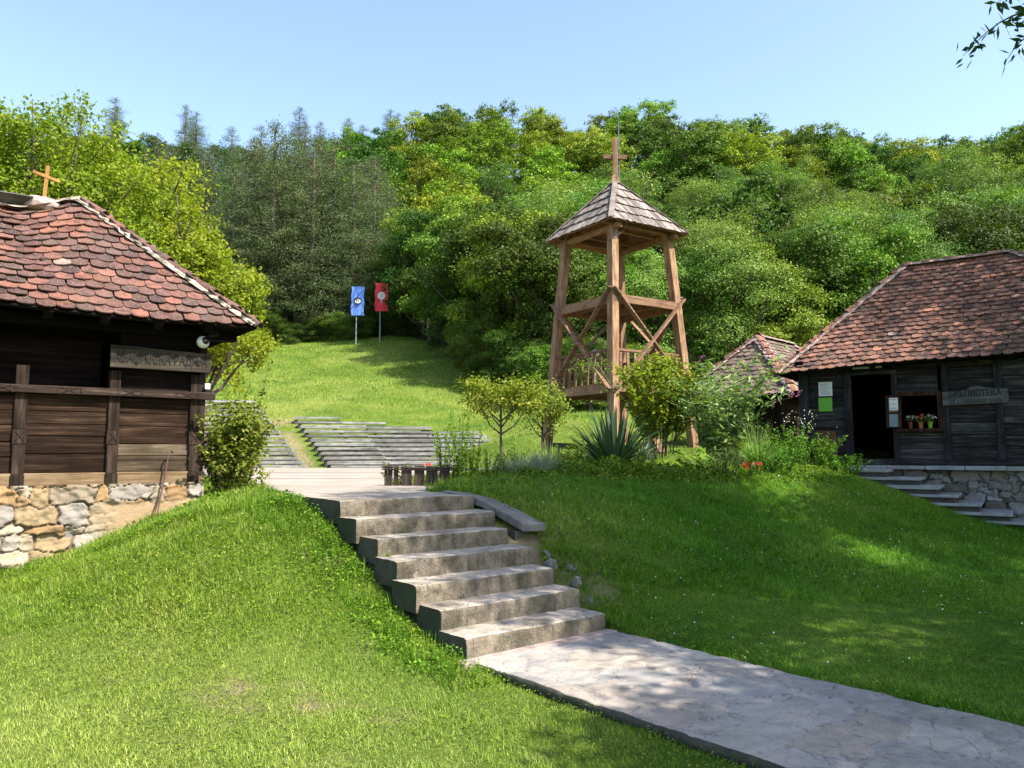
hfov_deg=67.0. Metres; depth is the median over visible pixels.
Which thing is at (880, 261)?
broadleaf tree
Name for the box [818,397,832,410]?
paper notice
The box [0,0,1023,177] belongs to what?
sky
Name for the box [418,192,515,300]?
broadleaf tree
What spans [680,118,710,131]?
broadleaf tree
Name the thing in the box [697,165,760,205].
locust tree
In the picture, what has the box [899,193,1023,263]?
broadleaf tree
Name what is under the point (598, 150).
broadleaf tree
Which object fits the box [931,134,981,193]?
broadleaf tree
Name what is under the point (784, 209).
broadleaf tree
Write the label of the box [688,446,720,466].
hosta
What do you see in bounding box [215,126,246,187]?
pine tree
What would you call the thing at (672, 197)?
locust tree
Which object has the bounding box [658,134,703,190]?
broadleaf tree
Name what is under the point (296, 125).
pine tree
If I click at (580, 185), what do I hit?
locust tree
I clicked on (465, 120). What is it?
broadleaf tree
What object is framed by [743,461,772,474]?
red flower plant
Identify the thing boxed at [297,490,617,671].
stone staircase
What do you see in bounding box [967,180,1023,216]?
locust tree
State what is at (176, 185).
leafy tree
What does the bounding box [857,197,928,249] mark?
broadleaf tree
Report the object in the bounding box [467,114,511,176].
broadleaf tree
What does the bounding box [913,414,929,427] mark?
flower pot
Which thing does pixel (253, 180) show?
pine tree
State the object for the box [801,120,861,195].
broadleaf tree
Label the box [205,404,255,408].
tiered bench
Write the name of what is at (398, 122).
pine tree
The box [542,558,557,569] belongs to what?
rubble stone
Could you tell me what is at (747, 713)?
path
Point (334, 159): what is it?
pine tree
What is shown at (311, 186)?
pine tree
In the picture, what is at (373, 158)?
pine tree
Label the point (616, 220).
bell tower
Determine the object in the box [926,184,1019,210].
locust tree
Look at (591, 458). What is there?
bedding plant
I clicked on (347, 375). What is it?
meadow grass
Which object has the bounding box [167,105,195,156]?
pine tree
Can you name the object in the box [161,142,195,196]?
pine tree
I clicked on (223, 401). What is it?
tiered bench
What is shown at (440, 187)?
broadleaf tree
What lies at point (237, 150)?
broadleaf tree
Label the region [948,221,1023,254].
broadleaf tree
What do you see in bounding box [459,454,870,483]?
bed ground cover
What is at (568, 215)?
broadleaf tree
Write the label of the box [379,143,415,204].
broadleaf tree
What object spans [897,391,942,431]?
window frame
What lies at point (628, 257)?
broadleaf tree
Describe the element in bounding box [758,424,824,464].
bushy weed
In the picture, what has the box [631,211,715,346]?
broadleaf tree
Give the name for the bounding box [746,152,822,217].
locust tree
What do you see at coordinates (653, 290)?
locust tree
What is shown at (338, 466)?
tiered bench
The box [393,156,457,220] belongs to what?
broadleaf tree
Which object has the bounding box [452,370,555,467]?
garden tree
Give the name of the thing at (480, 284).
broadleaf tree
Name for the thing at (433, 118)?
broadleaf tree
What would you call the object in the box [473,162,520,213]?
locust tree
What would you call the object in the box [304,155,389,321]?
pine tree
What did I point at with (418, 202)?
broadleaf tree
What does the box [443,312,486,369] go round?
broadleaf tree
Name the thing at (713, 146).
broadleaf tree
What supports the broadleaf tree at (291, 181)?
on the lawn at (420, 411)
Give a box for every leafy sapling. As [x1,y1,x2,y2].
[206,351,272,481]
[450,392,471,470]
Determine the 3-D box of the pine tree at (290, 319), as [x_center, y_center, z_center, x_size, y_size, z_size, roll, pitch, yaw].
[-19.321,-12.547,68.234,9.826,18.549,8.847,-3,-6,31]
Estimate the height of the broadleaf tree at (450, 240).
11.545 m
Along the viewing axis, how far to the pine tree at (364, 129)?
142.77 m
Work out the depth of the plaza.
13.02 m
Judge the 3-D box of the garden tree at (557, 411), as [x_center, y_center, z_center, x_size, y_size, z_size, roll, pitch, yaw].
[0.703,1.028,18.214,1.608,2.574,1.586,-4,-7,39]
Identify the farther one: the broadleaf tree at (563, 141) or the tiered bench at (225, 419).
the broadleaf tree at (563, 141)
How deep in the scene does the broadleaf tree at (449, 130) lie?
132.00 m
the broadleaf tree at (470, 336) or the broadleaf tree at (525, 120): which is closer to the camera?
the broadleaf tree at (470, 336)
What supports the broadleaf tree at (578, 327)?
on the lawn at (420, 411)
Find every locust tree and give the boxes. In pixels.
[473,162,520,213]
[475,194,509,220]
[476,189,533,216]
[494,175,621,314]
[501,182,583,314]
[534,165,667,216]
[589,163,667,213]
[601,247,721,379]
[658,176,704,220]
[662,170,744,220]
[668,207,699,299]
[669,188,776,291]
[669,229,810,364]
[670,204,740,217]
[674,203,769,362]
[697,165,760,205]
[705,176,769,229]
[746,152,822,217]
[754,206,808,233]
[779,191,896,317]
[783,169,853,226]
[835,180,895,210]
[852,204,984,294]
[871,201,977,223]
[900,139,994,213]
[910,191,977,219]
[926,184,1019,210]
[944,151,1023,196]
[952,161,1023,202]
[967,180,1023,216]
[983,191,1023,231]
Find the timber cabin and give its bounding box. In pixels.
[0,165,263,573]
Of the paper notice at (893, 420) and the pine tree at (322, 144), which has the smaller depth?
the paper notice at (893, 420)
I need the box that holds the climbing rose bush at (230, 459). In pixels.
[193,397,280,493]
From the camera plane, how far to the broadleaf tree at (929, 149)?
130.26 m
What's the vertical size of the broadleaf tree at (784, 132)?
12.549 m
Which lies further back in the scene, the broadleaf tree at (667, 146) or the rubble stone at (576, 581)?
the broadleaf tree at (667, 146)
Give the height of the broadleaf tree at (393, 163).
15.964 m
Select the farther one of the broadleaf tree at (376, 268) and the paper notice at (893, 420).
the broadleaf tree at (376, 268)
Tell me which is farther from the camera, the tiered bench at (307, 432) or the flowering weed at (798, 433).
the tiered bench at (307, 432)
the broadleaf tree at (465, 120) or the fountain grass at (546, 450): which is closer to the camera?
the fountain grass at (546, 450)
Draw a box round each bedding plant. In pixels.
[382,461,431,484]
[454,448,514,475]
[491,443,546,466]
[535,451,576,466]
[570,455,607,473]
[617,454,655,474]
[696,451,749,476]
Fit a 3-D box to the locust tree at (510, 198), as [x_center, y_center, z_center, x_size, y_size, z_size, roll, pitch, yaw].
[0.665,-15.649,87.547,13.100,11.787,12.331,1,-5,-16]
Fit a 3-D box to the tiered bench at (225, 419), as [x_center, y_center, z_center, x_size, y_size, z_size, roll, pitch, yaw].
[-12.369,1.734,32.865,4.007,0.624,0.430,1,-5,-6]
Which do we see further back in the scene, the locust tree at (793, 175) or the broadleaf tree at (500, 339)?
the locust tree at (793, 175)
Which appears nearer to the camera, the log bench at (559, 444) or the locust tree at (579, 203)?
the log bench at (559, 444)
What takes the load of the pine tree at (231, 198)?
on the lawn at (420, 411)
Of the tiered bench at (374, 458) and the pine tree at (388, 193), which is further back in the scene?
the pine tree at (388, 193)
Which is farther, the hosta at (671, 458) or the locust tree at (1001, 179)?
the locust tree at (1001, 179)
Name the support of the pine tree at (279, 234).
on the lawn at (420, 411)
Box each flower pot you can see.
[903,415,917,428]
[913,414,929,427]
[924,414,936,427]
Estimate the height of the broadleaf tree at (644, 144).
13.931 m
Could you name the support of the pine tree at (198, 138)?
on the lawn at (420, 411)
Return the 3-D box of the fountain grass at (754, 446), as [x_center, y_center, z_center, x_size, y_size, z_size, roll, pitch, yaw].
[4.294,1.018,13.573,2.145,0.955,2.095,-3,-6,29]
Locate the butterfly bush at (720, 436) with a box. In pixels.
[654,345,801,464]
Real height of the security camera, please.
0.150 m
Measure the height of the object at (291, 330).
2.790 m
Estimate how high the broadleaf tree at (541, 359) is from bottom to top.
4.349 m
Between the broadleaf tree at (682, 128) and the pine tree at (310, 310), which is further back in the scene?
the broadleaf tree at (682, 128)
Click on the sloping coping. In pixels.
(524, 524)
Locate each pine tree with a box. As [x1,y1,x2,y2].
[51,116,74,151]
[71,115,90,147]
[93,97,130,147]
[100,110,129,150]
[100,133,123,161]
[138,136,182,219]
[140,167,202,224]
[155,147,178,179]
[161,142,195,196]
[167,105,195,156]
[178,111,213,169]
[183,142,241,231]
[183,145,236,248]
[188,123,205,164]
[201,161,279,305]
[203,135,294,298]
[207,149,269,266]
[215,114,329,335]
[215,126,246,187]
[225,173,249,238]
[242,125,270,183]
[250,131,318,307]
[253,141,337,324]
[260,149,290,239]
[266,134,363,336]
[288,108,311,155]
[288,154,336,242]
[290,132,377,329]
[293,121,315,183]
[295,157,360,308]
[298,132,338,216]
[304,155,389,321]
[309,121,329,166]
[335,153,406,313]
[337,118,356,138]
[339,158,392,302]
[349,155,395,259]
[357,124,372,150]
[363,181,408,312]
[377,108,401,152]
[392,112,408,138]
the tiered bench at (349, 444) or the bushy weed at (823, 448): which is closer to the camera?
the bushy weed at (823, 448)
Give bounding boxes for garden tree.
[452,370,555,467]
[512,374,573,457]
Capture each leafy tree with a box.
[0,87,201,277]
[0,125,34,190]
[23,129,259,425]
[150,191,282,393]
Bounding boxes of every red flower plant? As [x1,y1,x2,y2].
[733,462,760,477]
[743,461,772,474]
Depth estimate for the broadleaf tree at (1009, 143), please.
115.23 m
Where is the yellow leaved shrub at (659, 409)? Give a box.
[611,349,709,461]
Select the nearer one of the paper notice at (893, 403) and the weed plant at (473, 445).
the weed plant at (473, 445)
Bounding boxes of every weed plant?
[430,421,452,473]
[443,415,470,479]
[452,428,483,475]
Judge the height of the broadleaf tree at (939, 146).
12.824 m
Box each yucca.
[558,398,668,469]
[632,436,659,461]
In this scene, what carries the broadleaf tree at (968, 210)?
on the lawn at (420, 411)
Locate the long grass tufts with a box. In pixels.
[192,490,666,686]
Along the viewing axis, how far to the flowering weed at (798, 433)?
14.64 m
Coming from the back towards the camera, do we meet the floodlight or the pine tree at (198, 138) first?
the pine tree at (198, 138)
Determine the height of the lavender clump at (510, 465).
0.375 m
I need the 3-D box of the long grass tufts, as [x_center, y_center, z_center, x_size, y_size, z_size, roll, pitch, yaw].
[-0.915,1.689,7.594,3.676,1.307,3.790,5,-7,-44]
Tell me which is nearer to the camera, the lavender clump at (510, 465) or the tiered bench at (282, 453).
the lavender clump at (510, 465)
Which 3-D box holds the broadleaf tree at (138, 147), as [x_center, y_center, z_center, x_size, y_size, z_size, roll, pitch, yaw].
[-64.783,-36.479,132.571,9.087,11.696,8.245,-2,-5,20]
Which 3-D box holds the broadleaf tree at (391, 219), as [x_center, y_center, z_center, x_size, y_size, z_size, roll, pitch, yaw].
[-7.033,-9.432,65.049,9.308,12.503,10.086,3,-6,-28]
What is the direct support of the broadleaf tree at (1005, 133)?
on the lawn at (420, 411)
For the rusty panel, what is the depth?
15.15 m
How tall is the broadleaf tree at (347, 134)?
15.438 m
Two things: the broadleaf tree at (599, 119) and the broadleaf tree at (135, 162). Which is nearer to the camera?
the broadleaf tree at (135, 162)
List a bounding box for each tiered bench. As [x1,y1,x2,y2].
[203,465,307,467]
[204,434,283,443]
[204,439,286,447]
[205,400,256,404]
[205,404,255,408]
[205,413,266,417]
[205,417,269,424]
[205,430,280,437]
[205,444,290,451]
[205,448,293,456]
[206,409,261,412]
[255,452,297,460]
[257,457,300,464]
[260,461,303,463]
[294,417,340,423]
[297,421,385,428]
[300,425,430,433]
[304,430,478,438]
[307,434,486,442]
[310,439,491,447]
[314,443,484,451]
[317,447,470,456]
[320,452,457,461]
[324,456,454,466]
[327,461,455,467]
[331,465,451,467]
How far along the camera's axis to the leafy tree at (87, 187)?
18.39 m
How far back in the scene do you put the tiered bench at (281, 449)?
27.72 m
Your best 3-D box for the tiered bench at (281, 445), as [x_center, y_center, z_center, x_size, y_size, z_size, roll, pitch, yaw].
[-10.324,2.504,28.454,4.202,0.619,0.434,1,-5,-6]
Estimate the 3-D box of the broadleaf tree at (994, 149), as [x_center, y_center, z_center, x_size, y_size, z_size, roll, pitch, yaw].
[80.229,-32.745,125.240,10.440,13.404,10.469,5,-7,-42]
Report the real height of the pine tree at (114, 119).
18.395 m
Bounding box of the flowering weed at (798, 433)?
[775,411,818,460]
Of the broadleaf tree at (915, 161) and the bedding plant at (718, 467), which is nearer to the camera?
the bedding plant at (718, 467)
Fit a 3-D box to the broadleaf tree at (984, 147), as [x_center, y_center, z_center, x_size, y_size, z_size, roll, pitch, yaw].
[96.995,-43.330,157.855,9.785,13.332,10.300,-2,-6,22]
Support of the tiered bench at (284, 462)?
on the lawn at (420, 411)
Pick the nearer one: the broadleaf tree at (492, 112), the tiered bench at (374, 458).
the tiered bench at (374, 458)
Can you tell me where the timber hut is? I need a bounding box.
[695,332,800,445]
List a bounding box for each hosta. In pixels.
[653,448,707,467]
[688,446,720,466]
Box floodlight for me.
[204,384,209,389]
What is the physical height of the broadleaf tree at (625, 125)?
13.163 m
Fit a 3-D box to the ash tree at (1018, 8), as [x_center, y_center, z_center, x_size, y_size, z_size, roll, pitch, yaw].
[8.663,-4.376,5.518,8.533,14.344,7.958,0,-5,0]
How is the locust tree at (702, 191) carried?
on the lawn at (420, 411)
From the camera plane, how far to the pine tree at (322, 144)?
109.79 m
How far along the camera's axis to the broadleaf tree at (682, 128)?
131.88 m
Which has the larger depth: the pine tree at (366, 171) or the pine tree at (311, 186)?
the pine tree at (311, 186)
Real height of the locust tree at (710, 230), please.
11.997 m
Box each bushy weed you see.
[553,444,593,467]
[570,435,598,462]
[737,443,805,473]
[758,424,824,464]
[790,433,847,467]
[816,454,872,474]
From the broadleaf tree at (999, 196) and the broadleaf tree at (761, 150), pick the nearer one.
the broadleaf tree at (999, 196)
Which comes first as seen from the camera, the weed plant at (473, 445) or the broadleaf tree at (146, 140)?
the weed plant at (473, 445)
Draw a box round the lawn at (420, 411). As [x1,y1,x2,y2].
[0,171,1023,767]
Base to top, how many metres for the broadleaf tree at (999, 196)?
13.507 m
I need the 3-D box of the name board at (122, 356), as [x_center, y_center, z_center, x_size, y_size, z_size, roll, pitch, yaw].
[-4.138,-0.292,9.149,1.107,0.258,0.044,4,-6,-37]
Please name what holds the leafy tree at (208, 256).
on the lawn at (420, 411)
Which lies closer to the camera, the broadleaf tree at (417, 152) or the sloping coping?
the sloping coping
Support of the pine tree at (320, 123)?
on the lawn at (420, 411)
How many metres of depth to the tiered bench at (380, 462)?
25.68 m
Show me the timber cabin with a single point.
(90, 437)
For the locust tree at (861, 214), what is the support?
on the lawn at (420, 411)
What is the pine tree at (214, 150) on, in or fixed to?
on the lawn at (420, 411)
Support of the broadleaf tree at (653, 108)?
on the lawn at (420, 411)
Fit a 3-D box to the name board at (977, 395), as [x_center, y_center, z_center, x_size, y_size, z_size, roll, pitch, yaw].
[8.278,0.201,13.831,1.016,0.337,0.045,-3,-6,33]
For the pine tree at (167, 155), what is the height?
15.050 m
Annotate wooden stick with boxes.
[152,449,172,517]
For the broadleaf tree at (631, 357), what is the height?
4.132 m
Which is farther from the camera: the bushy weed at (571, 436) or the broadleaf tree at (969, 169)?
the broadleaf tree at (969, 169)
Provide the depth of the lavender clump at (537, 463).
11.53 m
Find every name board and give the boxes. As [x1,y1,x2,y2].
[110,345,210,372]
[942,386,1008,405]
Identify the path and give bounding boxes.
[476,632,1023,767]
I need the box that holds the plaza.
[203,468,490,493]
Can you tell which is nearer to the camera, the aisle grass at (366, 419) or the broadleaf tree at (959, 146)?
the aisle grass at (366, 419)
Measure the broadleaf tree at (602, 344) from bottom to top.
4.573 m
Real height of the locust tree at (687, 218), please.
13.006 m
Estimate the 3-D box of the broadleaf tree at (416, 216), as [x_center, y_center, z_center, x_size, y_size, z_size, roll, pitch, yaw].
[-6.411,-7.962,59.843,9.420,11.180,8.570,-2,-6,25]
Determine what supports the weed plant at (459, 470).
on the lawn at (420, 411)
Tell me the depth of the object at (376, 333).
63.36 m
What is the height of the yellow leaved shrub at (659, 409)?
2.210 m
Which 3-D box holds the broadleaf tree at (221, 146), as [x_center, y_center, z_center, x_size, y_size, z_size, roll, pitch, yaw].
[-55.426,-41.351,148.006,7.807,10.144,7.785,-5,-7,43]
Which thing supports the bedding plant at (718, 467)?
on the lawn at (420, 411)
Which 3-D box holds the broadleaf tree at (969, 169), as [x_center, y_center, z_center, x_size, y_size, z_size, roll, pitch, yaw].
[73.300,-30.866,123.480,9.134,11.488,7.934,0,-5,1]
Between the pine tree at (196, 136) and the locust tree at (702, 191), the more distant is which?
the pine tree at (196, 136)
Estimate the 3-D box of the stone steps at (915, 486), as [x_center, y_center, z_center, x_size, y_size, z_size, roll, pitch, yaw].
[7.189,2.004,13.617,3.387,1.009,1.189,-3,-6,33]
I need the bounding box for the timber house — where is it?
[771,249,1023,517]
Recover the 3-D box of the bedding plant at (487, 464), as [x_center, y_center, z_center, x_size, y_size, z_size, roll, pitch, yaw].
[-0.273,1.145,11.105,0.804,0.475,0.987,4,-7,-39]
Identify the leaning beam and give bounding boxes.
[634,406,662,452]
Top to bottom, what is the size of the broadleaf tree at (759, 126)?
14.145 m
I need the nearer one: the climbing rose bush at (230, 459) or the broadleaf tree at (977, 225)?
the climbing rose bush at (230, 459)
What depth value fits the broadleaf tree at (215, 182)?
108.00 m
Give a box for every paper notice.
[818,382,832,395]
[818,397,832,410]
[889,398,897,409]
[889,415,897,426]
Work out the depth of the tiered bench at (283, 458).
26.25 m
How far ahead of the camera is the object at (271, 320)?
63.17 m
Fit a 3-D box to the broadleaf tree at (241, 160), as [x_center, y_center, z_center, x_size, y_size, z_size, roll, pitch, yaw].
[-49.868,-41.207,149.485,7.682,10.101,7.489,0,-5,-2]
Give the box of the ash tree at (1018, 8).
[955,0,1023,74]
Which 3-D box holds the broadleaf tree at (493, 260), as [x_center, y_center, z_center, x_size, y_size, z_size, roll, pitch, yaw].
[1.217,-4.267,43.576,8.384,10.937,9.216,1,-5,-9]
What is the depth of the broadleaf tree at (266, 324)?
62.93 m
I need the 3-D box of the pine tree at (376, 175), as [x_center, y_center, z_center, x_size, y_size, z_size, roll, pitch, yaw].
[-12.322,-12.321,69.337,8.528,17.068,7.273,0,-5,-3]
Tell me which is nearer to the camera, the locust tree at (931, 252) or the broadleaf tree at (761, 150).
the locust tree at (931, 252)
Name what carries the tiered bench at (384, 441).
on the lawn at (420, 411)
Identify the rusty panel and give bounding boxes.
[817,431,836,459]
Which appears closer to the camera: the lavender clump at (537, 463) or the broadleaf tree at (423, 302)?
the lavender clump at (537, 463)
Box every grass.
[0,461,1023,604]
[205,398,512,467]
[206,335,694,442]
[483,414,796,460]
[526,437,578,466]
[717,417,803,465]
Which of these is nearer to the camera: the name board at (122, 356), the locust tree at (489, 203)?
the name board at (122, 356)
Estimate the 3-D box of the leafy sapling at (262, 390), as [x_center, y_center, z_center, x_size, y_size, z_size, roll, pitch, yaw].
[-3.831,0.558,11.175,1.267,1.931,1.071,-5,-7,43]
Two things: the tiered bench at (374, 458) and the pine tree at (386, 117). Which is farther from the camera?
the pine tree at (386, 117)
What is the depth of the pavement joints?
16.74 m
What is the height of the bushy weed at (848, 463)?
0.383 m
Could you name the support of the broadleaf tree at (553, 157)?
on the lawn at (420, 411)
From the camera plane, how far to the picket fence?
11.32 m
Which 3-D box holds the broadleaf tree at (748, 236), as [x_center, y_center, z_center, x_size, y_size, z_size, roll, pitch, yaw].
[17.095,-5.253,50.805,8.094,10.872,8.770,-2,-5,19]
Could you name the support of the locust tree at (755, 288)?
on the lawn at (420, 411)
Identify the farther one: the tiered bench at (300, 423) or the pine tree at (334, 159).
the pine tree at (334, 159)
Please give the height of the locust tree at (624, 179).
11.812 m
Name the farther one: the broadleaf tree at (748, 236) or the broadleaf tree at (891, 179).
the broadleaf tree at (891, 179)
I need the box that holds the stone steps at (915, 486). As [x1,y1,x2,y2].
[844,468,1023,529]
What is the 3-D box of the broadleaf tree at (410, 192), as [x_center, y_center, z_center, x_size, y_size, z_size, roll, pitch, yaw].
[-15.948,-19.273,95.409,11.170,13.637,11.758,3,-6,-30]
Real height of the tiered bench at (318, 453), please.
0.633 m
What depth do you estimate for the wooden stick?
9.05 m
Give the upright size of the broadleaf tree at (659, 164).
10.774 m
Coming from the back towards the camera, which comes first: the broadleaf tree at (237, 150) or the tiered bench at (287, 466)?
the broadleaf tree at (237, 150)
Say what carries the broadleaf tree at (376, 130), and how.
on the lawn at (420, 411)
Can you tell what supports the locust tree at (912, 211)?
on the lawn at (420, 411)
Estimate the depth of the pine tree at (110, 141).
112.28 m
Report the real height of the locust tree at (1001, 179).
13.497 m
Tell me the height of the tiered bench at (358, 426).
0.669 m
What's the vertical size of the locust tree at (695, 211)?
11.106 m
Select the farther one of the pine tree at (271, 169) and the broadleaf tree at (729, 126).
the broadleaf tree at (729, 126)
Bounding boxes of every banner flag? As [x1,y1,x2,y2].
[351,286,364,344]
[374,283,388,342]
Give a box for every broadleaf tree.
[116,138,156,172]
[117,156,146,174]
[130,132,173,168]
[155,142,211,170]
[173,169,225,223]
[190,163,241,233]
[206,142,240,174]
[217,145,245,175]
[237,148,268,177]
[246,308,280,340]
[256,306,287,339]
[261,164,302,207]
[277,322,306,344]
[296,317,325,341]
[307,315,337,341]
[311,124,364,211]
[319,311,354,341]
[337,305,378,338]
[339,132,374,173]
[342,130,420,208]
[342,166,420,240]
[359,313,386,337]
[360,243,429,335]
[367,127,407,150]
[374,200,475,333]
[374,209,452,341]
[378,108,428,169]
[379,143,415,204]
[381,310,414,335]
[392,194,530,328]
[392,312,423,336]
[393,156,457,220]
[393,216,484,353]
[398,133,460,187]
[401,137,458,177]
[405,142,488,194]
[407,176,492,213]
[413,160,486,213]
[414,108,472,165]
[416,103,472,168]
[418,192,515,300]
[422,102,463,139]
[422,295,469,358]
[437,204,569,379]
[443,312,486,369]
[446,297,518,380]
[452,119,522,203]
[456,114,488,167]
[461,212,606,366]
[463,97,529,185]
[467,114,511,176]
[475,323,544,390]
[487,228,637,354]
[509,145,585,192]
[510,129,562,193]
[511,104,568,163]
[513,168,573,204]
[516,110,568,172]
[516,337,573,404]
[522,312,605,401]
[551,203,651,326]
[557,123,612,176]
[561,129,605,173]
[561,333,606,410]
[563,170,626,199]
[567,125,641,196]
[567,247,664,373]
[584,107,620,133]
[597,342,649,404]
[600,104,640,154]
[605,110,646,169]
[619,120,677,191]
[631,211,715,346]
[631,239,770,377]
[633,97,686,164]
[634,147,687,209]
[639,112,681,169]
[651,125,737,211]
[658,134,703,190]
[673,122,714,172]
[679,167,821,308]
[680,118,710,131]
[687,121,732,162]
[701,114,745,173]
[711,150,756,194]
[714,122,792,206]
[714,240,836,349]
[726,228,824,343]
[728,112,777,173]
[742,215,879,346]
[763,127,806,191]
[771,142,835,211]
[775,131,832,200]
[782,210,936,340]
[789,124,822,142]
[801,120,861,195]
[810,199,861,222]
[821,128,870,174]
[822,137,879,200]
[836,164,878,202]
[841,189,902,234]
[854,161,917,208]
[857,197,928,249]
[858,137,903,175]
[860,131,891,147]
[876,179,951,214]
[879,151,941,212]
[883,135,954,194]
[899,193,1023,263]
[901,136,948,191]
[905,196,1018,238]
[926,141,952,194]
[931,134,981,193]
[938,141,980,195]
[941,155,996,195]
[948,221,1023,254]
[951,135,992,184]
[971,137,995,164]
[976,188,1023,219]
[978,120,1023,191]
[981,124,1023,157]
[983,141,1023,185]
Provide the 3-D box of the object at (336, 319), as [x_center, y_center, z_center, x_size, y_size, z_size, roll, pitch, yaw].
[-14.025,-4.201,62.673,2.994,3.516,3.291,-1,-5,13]
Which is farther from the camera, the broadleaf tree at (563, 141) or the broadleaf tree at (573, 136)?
the broadleaf tree at (563, 141)
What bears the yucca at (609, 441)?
on the lawn at (420, 411)
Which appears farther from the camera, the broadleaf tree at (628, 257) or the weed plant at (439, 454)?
the broadleaf tree at (628, 257)
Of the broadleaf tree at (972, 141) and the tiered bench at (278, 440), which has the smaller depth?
the tiered bench at (278, 440)
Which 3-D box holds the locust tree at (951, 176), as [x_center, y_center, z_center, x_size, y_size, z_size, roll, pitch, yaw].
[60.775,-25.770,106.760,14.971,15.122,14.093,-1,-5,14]
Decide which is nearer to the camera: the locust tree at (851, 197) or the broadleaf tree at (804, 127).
the locust tree at (851, 197)
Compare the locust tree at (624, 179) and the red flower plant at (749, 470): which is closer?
the red flower plant at (749, 470)
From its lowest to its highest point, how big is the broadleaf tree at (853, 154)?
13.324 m
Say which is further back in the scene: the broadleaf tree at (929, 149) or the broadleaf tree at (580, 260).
the broadleaf tree at (929, 149)
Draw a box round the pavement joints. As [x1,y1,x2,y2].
[204,472,450,478]
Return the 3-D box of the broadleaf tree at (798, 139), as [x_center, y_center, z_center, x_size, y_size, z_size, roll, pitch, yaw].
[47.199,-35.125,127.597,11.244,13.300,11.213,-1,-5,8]
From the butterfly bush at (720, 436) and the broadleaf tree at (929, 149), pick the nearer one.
the butterfly bush at (720, 436)
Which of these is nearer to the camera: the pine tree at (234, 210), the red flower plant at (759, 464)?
the red flower plant at (759, 464)
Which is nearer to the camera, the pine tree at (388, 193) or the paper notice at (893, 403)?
the paper notice at (893, 403)
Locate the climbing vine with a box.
[566,357,625,409]
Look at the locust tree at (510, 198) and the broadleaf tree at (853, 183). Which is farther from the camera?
the broadleaf tree at (853, 183)
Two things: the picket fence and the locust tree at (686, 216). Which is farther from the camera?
the locust tree at (686, 216)
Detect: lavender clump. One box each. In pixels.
[482,453,528,473]
[504,448,571,473]
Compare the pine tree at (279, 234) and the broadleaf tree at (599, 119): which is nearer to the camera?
the pine tree at (279, 234)
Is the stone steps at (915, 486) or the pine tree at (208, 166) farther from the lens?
the pine tree at (208, 166)
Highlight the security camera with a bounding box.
[196,336,209,347]
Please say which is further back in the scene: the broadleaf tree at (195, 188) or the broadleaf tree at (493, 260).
the broadleaf tree at (195, 188)
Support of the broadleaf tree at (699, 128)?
on the lawn at (420, 411)
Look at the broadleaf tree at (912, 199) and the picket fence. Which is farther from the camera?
the broadleaf tree at (912, 199)
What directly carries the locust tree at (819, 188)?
on the lawn at (420, 411)
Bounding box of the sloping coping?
[441,490,544,540]
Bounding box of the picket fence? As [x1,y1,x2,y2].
[382,465,457,485]
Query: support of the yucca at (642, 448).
on the lawn at (420, 411)
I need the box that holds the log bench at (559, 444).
[552,443,588,451]
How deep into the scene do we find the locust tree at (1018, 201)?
56.01 m
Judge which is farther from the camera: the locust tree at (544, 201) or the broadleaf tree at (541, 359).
the locust tree at (544, 201)
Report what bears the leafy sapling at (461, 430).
on the lawn at (420, 411)
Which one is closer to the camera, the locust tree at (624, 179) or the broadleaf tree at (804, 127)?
the locust tree at (624, 179)
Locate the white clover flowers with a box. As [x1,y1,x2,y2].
[552,472,1022,662]
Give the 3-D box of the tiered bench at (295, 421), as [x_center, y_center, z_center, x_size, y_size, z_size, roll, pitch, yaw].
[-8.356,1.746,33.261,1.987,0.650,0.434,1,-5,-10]
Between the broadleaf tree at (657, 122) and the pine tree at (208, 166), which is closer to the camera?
the pine tree at (208, 166)
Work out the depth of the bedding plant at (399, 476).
11.53 m
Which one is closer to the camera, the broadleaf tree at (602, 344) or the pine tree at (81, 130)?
the broadleaf tree at (602, 344)
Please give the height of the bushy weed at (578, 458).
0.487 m
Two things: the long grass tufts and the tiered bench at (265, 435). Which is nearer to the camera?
the long grass tufts
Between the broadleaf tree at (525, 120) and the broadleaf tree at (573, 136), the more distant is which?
the broadleaf tree at (525, 120)
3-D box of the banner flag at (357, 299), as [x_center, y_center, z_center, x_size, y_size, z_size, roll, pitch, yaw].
[-11.722,-5.042,58.623,1.020,4.766,0.213,0,-5,0]
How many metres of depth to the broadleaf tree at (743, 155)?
124.30 m
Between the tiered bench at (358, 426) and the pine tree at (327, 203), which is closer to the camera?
the tiered bench at (358, 426)
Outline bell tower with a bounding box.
[543,122,698,454]
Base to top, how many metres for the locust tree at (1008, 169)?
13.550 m
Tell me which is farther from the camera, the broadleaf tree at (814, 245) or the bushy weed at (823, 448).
the broadleaf tree at (814, 245)
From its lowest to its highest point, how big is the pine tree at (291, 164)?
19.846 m
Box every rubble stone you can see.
[542,550,551,558]
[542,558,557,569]
[565,564,577,570]
[570,576,581,587]

